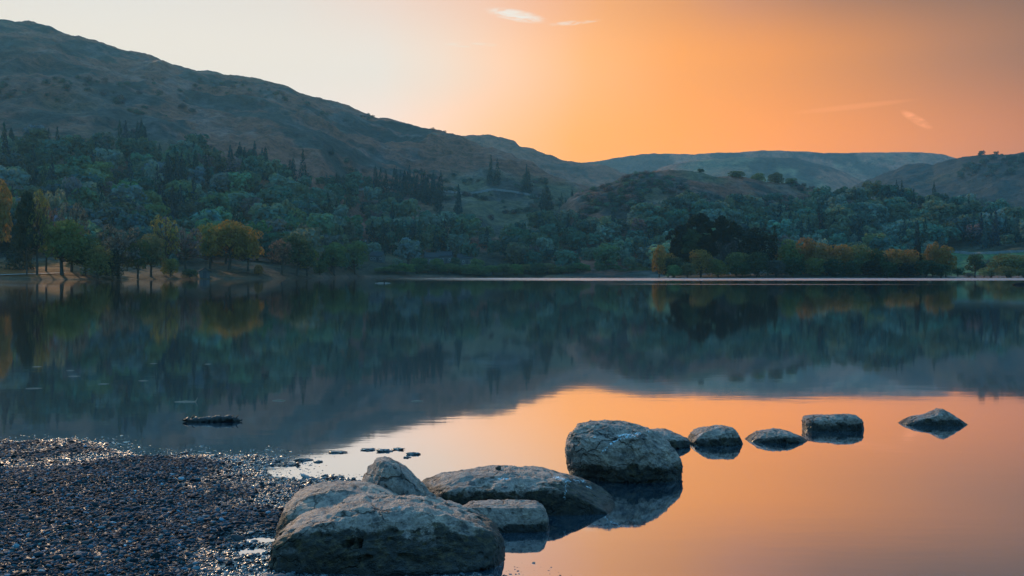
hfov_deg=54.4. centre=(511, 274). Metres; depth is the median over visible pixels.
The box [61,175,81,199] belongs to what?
broadleaf tree
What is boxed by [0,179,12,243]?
broadleaf tree
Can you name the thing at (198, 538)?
beach
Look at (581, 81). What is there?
sky
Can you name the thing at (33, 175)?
conifer tree
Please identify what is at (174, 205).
conifer tree
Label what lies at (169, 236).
broadleaf tree
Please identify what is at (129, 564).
cobble
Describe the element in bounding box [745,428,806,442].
boulder
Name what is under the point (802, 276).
shoreline
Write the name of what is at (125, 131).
conifer tree
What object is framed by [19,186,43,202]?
broadleaf tree
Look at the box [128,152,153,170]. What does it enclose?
broadleaf tree
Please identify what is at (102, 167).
broadleaf tree
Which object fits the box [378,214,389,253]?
conifer tree
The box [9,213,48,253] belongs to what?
broadleaf tree
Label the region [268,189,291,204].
broadleaf tree
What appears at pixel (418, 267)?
bush
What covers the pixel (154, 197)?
broadleaf tree
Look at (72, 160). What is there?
broadleaf tree
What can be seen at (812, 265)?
bush
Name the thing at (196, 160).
conifer tree
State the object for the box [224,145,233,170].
conifer tree
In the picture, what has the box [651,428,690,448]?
boulder
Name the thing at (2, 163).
broadleaf tree
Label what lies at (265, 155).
conifer tree
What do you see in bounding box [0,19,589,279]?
fell
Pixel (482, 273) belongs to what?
bush
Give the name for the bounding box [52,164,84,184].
broadleaf tree
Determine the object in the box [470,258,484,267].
broadleaf tree
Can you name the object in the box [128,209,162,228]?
broadleaf tree
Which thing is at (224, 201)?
broadleaf tree
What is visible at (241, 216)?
conifer tree
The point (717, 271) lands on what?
bush
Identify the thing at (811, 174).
valley spur
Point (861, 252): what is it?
bush
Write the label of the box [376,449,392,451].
stone
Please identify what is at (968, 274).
bush
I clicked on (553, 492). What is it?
boulder
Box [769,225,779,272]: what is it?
conifer tree
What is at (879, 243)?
broadleaf tree
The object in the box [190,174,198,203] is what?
conifer tree
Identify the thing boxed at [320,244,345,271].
broadleaf tree
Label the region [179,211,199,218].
broadleaf tree
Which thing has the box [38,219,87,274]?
broadleaf tree
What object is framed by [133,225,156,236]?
broadleaf tree
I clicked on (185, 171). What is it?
conifer tree
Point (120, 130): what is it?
conifer tree
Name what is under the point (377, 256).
house
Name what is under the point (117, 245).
broadleaf tree
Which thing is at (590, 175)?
distant ridge
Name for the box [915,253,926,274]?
bush
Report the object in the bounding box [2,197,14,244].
broadleaf tree
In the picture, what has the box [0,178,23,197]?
broadleaf tree
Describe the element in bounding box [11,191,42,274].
conifer tree
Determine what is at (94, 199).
broadleaf tree
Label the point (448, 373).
lake
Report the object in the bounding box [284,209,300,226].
broadleaf tree
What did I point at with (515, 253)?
broadleaf tree
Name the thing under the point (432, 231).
broadleaf tree
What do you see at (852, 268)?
bush
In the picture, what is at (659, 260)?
bush
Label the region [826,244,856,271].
bush
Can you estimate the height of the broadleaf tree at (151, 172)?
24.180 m
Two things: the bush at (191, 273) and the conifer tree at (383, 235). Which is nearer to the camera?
the bush at (191, 273)
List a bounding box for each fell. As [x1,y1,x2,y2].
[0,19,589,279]
[855,152,1023,212]
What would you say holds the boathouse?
on the fell at (33, 55)
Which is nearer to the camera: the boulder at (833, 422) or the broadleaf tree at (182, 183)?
the boulder at (833, 422)
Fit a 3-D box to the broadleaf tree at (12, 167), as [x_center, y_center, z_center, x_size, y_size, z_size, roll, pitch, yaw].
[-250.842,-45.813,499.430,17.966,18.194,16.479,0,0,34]
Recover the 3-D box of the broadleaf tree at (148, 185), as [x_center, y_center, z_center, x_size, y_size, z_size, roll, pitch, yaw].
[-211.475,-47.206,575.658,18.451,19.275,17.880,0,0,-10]
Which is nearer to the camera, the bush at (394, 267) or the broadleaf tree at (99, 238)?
the broadleaf tree at (99, 238)
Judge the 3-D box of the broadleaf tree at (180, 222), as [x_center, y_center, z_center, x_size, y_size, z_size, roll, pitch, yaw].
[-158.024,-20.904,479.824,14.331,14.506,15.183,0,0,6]
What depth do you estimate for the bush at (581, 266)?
650.89 m
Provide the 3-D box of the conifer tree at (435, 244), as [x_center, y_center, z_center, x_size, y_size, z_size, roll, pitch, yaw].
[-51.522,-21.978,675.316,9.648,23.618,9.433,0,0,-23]
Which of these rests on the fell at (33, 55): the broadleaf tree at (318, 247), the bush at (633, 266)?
the broadleaf tree at (318, 247)
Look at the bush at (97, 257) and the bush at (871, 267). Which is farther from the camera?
the bush at (871, 267)
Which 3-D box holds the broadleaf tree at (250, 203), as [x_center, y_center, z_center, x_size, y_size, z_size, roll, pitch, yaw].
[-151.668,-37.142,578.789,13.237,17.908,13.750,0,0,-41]
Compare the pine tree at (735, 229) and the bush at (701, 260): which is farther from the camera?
the pine tree at (735, 229)
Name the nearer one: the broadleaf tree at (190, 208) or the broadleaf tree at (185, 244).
the broadleaf tree at (185, 244)
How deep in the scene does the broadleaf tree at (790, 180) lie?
926.16 m
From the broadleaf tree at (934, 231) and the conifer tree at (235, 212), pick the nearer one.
the conifer tree at (235, 212)
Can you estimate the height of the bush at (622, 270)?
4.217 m
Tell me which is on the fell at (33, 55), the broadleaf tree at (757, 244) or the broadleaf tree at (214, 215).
the broadleaf tree at (214, 215)
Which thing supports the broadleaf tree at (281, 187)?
on the fell at (33, 55)
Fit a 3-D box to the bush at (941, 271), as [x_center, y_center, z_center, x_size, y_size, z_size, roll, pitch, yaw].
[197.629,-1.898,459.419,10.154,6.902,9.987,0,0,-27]
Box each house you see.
[369,250,385,262]
[424,251,438,263]
[438,250,452,262]
[457,252,472,264]
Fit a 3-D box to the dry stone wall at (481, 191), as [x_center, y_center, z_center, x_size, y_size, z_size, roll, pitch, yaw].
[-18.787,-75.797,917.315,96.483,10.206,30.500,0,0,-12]
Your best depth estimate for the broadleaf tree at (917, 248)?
473.03 m
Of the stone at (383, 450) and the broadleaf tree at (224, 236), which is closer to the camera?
the stone at (383, 450)
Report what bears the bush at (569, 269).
on the fell at (33, 55)
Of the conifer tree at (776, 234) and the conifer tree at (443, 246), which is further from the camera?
the conifer tree at (443, 246)
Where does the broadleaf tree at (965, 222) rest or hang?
on the knoll
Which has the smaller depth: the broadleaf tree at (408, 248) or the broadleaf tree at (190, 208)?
the broadleaf tree at (190, 208)
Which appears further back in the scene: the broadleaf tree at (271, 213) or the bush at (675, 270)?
the broadleaf tree at (271, 213)
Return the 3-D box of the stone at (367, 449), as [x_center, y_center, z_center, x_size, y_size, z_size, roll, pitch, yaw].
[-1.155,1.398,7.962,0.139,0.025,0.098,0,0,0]
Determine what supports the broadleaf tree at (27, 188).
on the fell at (33, 55)
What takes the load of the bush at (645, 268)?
on the knoll
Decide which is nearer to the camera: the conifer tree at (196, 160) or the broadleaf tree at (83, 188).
the broadleaf tree at (83, 188)
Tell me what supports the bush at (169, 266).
on the fell at (33, 55)
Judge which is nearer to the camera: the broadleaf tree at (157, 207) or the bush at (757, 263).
the bush at (757, 263)
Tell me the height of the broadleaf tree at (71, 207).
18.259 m
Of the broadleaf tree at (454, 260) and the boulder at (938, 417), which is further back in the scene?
the broadleaf tree at (454, 260)
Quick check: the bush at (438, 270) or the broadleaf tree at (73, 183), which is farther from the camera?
the bush at (438, 270)
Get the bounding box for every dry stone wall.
[443,188,540,197]
[948,250,1023,254]
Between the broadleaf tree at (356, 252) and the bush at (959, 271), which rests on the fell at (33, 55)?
the broadleaf tree at (356, 252)
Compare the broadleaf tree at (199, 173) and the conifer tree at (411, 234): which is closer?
the broadleaf tree at (199, 173)
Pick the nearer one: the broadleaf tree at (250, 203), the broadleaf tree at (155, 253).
the broadleaf tree at (155, 253)
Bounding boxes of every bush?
[80,245,114,278]
[98,249,129,278]
[160,258,179,276]
[181,269,198,277]
[254,264,263,274]
[313,260,328,274]
[374,267,395,272]
[385,264,405,272]
[397,263,414,274]
[410,264,424,272]
[421,264,438,272]
[431,263,447,272]
[452,267,466,273]
[475,268,491,275]
[549,266,567,273]
[562,265,577,271]
[568,263,590,270]
[593,264,610,270]
[614,269,631,271]
[625,263,642,269]
[633,267,654,270]
[651,245,666,277]
[660,257,686,277]
[662,253,676,277]
[666,265,682,277]
[678,263,697,277]
[689,249,715,277]
[706,259,729,277]
[723,252,748,275]
[730,262,754,277]
[744,252,771,276]
[765,260,787,276]
[776,239,804,273]
[782,256,806,275]
[795,237,815,273]
[802,258,824,275]
[809,242,836,272]
[819,259,844,276]
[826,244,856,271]
[840,261,864,275]
[846,244,871,274]
[859,260,883,276]
[866,248,890,274]
[876,262,898,276]
[883,248,905,275]
[892,262,915,277]
[898,249,919,275]
[913,260,939,277]
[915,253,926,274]
[930,263,951,277]
[950,268,964,276]
[964,273,975,276]
[978,267,1003,277]
[993,266,1018,277]
[1011,268,1023,277]
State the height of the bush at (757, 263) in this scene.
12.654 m
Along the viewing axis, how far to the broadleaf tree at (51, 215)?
306.64 m
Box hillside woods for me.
[0,75,1023,269]
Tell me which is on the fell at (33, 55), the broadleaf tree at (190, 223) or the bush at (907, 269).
the broadleaf tree at (190, 223)
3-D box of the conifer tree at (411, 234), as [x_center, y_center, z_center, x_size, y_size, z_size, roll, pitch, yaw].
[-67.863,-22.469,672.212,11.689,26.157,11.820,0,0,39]
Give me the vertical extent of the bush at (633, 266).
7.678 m
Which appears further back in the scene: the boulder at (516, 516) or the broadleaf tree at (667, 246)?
the broadleaf tree at (667, 246)
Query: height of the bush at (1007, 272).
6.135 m
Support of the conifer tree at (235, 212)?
on the fell at (33, 55)
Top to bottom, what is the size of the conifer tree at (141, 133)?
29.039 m
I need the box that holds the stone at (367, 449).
[361,448,375,450]
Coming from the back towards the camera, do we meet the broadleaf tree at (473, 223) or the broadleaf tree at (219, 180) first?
the broadleaf tree at (473, 223)
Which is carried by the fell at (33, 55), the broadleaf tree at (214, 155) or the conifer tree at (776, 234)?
the broadleaf tree at (214, 155)
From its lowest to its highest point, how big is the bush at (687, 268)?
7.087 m
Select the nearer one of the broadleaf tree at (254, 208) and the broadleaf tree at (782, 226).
the broadleaf tree at (254, 208)
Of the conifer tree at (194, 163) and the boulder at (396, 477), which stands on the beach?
the boulder at (396, 477)
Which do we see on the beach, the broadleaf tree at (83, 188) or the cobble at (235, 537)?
the cobble at (235, 537)
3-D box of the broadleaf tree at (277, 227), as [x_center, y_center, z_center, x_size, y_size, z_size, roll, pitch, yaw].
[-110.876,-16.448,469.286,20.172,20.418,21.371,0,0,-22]
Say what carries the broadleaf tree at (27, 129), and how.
on the fell at (33, 55)
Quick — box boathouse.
[198,268,210,277]
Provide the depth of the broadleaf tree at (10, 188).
467.74 m
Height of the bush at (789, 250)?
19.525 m
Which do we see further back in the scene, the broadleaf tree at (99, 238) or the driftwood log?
the broadleaf tree at (99, 238)
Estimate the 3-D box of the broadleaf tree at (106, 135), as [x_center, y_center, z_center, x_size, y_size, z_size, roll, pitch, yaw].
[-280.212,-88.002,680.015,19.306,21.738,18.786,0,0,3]
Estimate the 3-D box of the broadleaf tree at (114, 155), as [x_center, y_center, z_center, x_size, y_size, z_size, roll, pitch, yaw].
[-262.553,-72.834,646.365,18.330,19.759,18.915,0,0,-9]
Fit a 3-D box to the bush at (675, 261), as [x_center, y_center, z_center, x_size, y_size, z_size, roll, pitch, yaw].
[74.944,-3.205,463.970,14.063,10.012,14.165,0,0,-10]
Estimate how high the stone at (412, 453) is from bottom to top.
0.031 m
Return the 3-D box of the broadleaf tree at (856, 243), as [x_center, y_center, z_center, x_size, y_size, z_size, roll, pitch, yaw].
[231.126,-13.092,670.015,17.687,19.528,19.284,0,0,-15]
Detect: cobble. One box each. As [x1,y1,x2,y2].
[124,562,132,566]
[230,534,244,540]
[262,573,274,575]
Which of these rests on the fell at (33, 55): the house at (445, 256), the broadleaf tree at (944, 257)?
the house at (445, 256)
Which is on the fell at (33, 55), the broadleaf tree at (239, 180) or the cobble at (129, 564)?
the broadleaf tree at (239, 180)
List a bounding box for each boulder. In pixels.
[268,480,504,575]
[361,456,436,497]
[421,465,615,514]
[463,499,549,532]
[565,419,682,483]
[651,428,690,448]
[687,425,742,445]
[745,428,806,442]
[801,414,863,430]
[898,408,967,425]
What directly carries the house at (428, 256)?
on the fell at (33, 55)
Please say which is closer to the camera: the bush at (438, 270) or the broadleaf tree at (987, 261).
the broadleaf tree at (987, 261)
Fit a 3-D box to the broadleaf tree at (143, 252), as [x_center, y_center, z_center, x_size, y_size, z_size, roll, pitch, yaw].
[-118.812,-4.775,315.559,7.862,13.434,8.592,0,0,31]
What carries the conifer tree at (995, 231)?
on the knoll
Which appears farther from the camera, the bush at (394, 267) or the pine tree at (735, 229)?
the bush at (394, 267)
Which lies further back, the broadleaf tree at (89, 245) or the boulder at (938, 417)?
the broadleaf tree at (89, 245)
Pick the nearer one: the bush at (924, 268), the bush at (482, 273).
the bush at (924, 268)
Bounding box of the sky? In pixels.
[0,0,1023,162]
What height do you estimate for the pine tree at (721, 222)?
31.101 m
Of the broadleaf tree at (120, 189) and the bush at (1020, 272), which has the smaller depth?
the bush at (1020, 272)
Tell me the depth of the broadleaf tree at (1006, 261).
525.46 m
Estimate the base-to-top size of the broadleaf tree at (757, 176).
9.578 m
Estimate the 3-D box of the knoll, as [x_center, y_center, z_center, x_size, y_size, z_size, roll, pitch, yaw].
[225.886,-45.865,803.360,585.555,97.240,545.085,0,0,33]
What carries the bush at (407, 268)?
on the fell at (33, 55)
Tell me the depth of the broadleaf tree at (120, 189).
521.57 m
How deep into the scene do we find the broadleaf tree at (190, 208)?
495.77 m
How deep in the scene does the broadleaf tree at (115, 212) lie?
448.33 m
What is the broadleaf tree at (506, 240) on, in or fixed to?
on the fell at (33, 55)
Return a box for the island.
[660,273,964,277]
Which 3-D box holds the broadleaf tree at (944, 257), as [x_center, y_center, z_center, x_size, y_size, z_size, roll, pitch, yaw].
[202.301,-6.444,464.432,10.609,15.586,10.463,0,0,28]
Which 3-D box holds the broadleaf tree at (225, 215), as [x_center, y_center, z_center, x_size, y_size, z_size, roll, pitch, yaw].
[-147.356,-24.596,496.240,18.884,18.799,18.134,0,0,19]
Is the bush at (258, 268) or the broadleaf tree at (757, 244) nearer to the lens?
the bush at (258, 268)
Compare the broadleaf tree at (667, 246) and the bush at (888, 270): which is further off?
the broadleaf tree at (667, 246)
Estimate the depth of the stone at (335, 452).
7.82 m
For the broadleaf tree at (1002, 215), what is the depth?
731.03 m
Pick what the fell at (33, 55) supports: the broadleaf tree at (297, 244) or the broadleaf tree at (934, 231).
the broadleaf tree at (297, 244)
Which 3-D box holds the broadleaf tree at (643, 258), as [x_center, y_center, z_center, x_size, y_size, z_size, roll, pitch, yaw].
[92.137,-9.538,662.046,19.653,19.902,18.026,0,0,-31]
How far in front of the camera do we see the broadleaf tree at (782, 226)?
729.84 m
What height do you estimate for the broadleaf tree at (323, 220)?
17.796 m
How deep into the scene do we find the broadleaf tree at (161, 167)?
619.73 m
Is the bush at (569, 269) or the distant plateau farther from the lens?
the distant plateau
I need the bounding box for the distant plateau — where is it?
[583,150,955,180]
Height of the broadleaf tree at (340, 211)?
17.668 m
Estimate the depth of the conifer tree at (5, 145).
574.16 m
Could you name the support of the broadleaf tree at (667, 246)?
on the knoll
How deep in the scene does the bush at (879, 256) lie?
463.64 m
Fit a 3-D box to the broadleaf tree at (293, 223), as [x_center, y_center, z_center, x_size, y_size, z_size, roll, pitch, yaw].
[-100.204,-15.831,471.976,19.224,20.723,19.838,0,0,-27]
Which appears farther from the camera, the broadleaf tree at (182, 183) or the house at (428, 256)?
the house at (428, 256)
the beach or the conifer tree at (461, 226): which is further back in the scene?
the conifer tree at (461, 226)
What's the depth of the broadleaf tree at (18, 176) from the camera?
484.25 m
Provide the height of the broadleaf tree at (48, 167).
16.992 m
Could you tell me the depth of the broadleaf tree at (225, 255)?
396.09 m
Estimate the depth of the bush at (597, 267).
651.74 m
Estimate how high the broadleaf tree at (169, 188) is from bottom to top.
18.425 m
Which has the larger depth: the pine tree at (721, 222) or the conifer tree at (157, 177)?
the conifer tree at (157, 177)
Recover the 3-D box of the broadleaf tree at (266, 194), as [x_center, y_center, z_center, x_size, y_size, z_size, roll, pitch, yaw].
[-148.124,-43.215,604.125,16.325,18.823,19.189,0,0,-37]
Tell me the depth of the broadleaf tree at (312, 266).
398.96 m
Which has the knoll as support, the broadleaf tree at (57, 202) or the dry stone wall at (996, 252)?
the dry stone wall at (996, 252)
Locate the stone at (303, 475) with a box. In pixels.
[300,473,309,477]
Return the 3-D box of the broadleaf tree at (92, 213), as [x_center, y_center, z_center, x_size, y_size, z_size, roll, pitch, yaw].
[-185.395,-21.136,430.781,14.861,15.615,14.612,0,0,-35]
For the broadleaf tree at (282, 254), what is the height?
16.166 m
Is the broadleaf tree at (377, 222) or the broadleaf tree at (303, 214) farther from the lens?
the broadleaf tree at (377, 222)
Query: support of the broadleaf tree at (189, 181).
on the fell at (33, 55)
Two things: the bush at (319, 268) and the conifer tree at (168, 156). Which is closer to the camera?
the bush at (319, 268)
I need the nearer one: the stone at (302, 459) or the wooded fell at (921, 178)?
the stone at (302, 459)
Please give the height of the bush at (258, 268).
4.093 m
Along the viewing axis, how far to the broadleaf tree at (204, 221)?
450.75 m
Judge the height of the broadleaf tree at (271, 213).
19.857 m
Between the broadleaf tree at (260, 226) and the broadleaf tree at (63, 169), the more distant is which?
the broadleaf tree at (63, 169)
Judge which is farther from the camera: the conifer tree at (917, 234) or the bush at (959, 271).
the conifer tree at (917, 234)
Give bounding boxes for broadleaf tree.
[0,153,25,177]
[0,158,18,168]
[0,165,31,187]
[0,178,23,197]
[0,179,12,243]
[1,166,23,178]
[2,186,22,199]
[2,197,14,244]
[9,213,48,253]
[13,197,49,214]
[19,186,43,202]
[21,125,45,140]
[21,185,33,190]
[23,189,52,274]
[24,128,47,143]
[33,215,59,254]
[35,202,57,270]
[37,163,64,175]
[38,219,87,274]
[40,184,63,198]
[43,188,67,213]
[49,206,84,221]
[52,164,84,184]
[54,211,77,218]
[55,202,89,271]
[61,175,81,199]
[63,155,92,170]
[64,217,101,245]
[66,181,99,199]
[66,188,99,208]
[67,235,101,274]
[68,173,102,191]
[75,186,98,204]
[80,161,114,181]
[83,167,109,191]
[84,208,97,219]
[86,131,115,149]
[86,219,106,229]
[90,132,115,150]
[90,228,104,248]
[93,147,122,169]
[95,222,143,278]
[96,206,125,230]
[107,183,148,201]
[110,180,143,193]
[114,212,149,231]
[122,229,145,247]
[123,239,150,278]
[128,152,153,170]
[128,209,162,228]
[132,176,160,194]
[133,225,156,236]
[140,161,169,180]
[140,233,166,276]
[141,190,163,206]
[143,158,163,188]
[143,203,172,221]
[149,210,180,268]
[159,221,181,235]
[163,187,189,204]
[164,179,196,201]
[169,216,192,227]
[169,227,203,271]
[171,229,195,259]
[179,199,204,218]
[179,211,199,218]
[180,178,198,192]
[183,217,202,230]
[186,166,205,186]
[189,209,223,221]
[193,217,228,257]
[195,223,223,268]
[196,192,232,212]
[202,206,233,221]
[203,148,226,174]
[207,219,247,269]
[208,172,234,192]
[212,247,228,263]
[225,191,238,216]
[227,172,254,191]
[228,190,257,217]
[231,226,264,270]
[239,197,262,220]
[243,220,273,260]
[248,203,284,222]
[252,207,286,225]
[256,188,282,207]
[258,232,284,262]
[260,182,283,194]
[262,219,295,232]
[268,173,296,195]
[268,184,295,200]
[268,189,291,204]
[268,238,292,274]
[280,233,315,275]
[282,220,320,235]
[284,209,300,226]
[285,208,306,223]
[290,228,324,269]
[292,200,320,222]
[294,223,324,244]
[299,245,318,275]
[305,213,334,234]
[319,241,347,275]
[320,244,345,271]
[333,204,348,219]
[343,240,368,275]
[365,216,391,240]
[393,237,420,264]
[425,225,448,249]
[450,257,461,265]
[456,217,481,239]
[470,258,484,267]
[499,235,523,255]
[504,242,527,263]
[506,227,530,245]
[592,243,621,265]
[636,246,652,265]
[646,243,670,262]
[664,209,688,224]
[714,240,739,274]
[728,171,744,176]
[738,226,776,261]
[751,173,765,181]
[766,218,791,235]
[767,172,783,182]
[785,178,797,183]
[849,241,864,252]
[862,233,885,251]
[869,237,895,250]
[905,217,931,228]
[913,245,921,270]
[919,223,947,242]
[924,241,939,276]
[934,245,956,277]
[948,216,974,242]
[964,253,984,276]
[980,259,990,276]
[981,209,1008,229]
[986,253,1023,277]
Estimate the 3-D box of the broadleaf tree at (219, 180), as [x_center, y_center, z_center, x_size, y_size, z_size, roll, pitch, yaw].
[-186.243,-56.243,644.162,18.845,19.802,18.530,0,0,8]
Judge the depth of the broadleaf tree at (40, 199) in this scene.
294.41 m
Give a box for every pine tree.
[665,225,688,274]
[677,228,701,273]
[683,212,721,254]
[707,215,734,269]
[726,221,744,266]
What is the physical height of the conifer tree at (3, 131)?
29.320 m
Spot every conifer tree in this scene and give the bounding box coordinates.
[0,222,35,269]
[1,121,6,139]
[1,129,9,155]
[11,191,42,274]
[27,164,37,187]
[115,120,122,146]
[122,120,129,138]
[140,124,144,137]
[154,164,159,190]
[161,154,170,188]
[162,152,171,188]
[168,185,178,217]
[168,204,174,221]
[173,151,183,181]
[176,152,185,178]
[181,158,187,183]
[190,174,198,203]
[192,150,198,169]
[192,152,197,169]
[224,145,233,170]
[232,203,238,221]
[238,209,244,224]
[240,159,247,183]
[261,149,269,182]
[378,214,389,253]
[379,219,389,253]
[392,224,401,256]
[399,223,405,242]
[405,222,414,256]
[431,225,443,251]
[438,219,446,250]
[458,219,464,246]
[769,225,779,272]
[914,220,920,246]
[919,217,929,255]
[975,212,989,245]
[987,210,1003,246]
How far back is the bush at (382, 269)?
588.49 m
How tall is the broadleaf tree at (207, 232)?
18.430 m
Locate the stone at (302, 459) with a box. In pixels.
[294,458,313,460]
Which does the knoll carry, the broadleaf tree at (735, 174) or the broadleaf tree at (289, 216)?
the broadleaf tree at (735, 174)
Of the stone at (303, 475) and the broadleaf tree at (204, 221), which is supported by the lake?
the stone at (303, 475)
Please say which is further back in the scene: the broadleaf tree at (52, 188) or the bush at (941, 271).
the broadleaf tree at (52, 188)
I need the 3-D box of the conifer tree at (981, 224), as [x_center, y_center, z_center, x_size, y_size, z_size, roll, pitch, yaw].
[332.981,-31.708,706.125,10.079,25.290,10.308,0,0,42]
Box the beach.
[0,440,347,575]
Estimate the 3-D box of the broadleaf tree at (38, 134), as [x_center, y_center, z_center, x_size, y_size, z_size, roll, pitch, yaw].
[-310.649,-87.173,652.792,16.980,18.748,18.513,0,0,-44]
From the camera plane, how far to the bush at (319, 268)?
414.48 m
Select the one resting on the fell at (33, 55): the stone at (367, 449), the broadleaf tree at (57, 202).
the broadleaf tree at (57, 202)
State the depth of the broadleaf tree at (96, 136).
673.44 m
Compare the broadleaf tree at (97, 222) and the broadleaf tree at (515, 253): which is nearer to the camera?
the broadleaf tree at (97, 222)
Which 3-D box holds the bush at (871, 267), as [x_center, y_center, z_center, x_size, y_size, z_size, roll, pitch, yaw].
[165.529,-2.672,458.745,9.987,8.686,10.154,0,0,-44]
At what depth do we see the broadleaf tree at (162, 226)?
435.48 m
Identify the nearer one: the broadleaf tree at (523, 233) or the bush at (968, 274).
the bush at (968, 274)
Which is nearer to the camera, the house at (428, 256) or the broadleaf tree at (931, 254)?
the broadleaf tree at (931, 254)
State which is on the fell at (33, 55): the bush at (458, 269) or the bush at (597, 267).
the bush at (458, 269)
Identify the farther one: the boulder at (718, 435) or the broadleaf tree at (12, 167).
the broadleaf tree at (12, 167)
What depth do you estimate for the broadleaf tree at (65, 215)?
403.05 m
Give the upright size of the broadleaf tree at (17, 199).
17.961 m
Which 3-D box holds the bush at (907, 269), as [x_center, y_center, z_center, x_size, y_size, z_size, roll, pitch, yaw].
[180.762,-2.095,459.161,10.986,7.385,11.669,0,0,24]
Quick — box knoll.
[544,169,1023,276]
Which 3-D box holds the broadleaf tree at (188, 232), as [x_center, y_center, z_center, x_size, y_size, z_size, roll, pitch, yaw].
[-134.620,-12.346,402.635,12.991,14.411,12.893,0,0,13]
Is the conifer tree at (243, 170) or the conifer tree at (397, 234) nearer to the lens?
the conifer tree at (243, 170)
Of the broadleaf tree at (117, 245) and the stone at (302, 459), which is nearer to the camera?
the stone at (302, 459)
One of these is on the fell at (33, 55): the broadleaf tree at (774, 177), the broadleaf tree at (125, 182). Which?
the broadleaf tree at (125, 182)
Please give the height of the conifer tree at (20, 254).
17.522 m
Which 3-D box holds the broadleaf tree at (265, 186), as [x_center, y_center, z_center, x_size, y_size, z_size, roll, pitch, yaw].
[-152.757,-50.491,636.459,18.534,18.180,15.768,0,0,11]
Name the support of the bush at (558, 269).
on the knoll
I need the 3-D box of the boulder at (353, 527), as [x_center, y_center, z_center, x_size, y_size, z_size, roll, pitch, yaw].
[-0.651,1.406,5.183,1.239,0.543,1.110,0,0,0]
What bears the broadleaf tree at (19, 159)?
on the fell at (33, 55)
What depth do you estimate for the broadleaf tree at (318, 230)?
466.20 m
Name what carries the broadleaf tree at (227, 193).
on the fell at (33, 55)
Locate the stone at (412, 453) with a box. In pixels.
[406,452,420,454]
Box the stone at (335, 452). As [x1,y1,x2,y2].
[328,450,346,453]
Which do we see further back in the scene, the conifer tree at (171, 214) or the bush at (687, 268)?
the conifer tree at (171, 214)
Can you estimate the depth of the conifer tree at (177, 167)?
631.01 m
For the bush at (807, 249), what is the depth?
469.47 m
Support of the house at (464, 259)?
on the fell at (33, 55)
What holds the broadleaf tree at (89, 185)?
on the fell at (33, 55)
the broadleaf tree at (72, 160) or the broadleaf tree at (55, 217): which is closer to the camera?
the broadleaf tree at (55, 217)
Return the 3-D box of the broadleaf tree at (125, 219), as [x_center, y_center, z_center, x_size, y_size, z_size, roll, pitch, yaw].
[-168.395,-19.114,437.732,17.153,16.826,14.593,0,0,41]
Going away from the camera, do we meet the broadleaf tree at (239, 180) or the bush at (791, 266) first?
the bush at (791, 266)
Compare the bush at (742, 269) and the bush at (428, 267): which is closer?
the bush at (742, 269)
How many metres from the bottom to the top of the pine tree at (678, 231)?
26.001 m
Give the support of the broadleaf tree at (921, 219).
on the knoll
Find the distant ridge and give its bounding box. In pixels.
[463,134,626,186]
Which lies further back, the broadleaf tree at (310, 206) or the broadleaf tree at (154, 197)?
the broadleaf tree at (310, 206)
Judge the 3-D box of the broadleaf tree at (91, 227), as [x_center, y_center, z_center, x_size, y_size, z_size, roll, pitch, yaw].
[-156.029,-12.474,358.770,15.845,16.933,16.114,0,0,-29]
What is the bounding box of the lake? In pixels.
[0,277,1023,575]
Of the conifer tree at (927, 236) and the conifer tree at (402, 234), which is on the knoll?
the conifer tree at (927, 236)
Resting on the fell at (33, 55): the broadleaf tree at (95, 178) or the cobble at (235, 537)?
the broadleaf tree at (95, 178)
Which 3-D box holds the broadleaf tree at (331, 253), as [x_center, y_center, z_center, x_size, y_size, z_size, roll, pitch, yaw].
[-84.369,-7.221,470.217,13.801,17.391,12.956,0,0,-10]
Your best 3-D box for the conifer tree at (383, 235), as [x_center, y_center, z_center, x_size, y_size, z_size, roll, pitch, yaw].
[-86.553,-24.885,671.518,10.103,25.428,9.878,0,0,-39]
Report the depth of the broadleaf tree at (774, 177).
924.78 m
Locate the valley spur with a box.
[656,157,862,191]
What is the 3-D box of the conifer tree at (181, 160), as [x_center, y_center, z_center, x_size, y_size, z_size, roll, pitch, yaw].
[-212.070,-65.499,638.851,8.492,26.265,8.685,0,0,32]
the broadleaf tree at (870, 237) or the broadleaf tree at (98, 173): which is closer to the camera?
the broadleaf tree at (98, 173)
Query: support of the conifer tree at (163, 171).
on the fell at (33, 55)
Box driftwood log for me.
[182,415,241,421]
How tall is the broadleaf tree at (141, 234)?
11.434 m
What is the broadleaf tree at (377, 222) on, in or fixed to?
on the fell at (33, 55)
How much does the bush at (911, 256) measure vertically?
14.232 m
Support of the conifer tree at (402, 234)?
on the fell at (33, 55)
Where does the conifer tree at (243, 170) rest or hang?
on the fell at (33, 55)
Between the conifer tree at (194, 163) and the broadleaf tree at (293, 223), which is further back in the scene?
the conifer tree at (194, 163)
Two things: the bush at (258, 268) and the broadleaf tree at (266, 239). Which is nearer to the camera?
the bush at (258, 268)
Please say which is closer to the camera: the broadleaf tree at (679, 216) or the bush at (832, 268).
the bush at (832, 268)

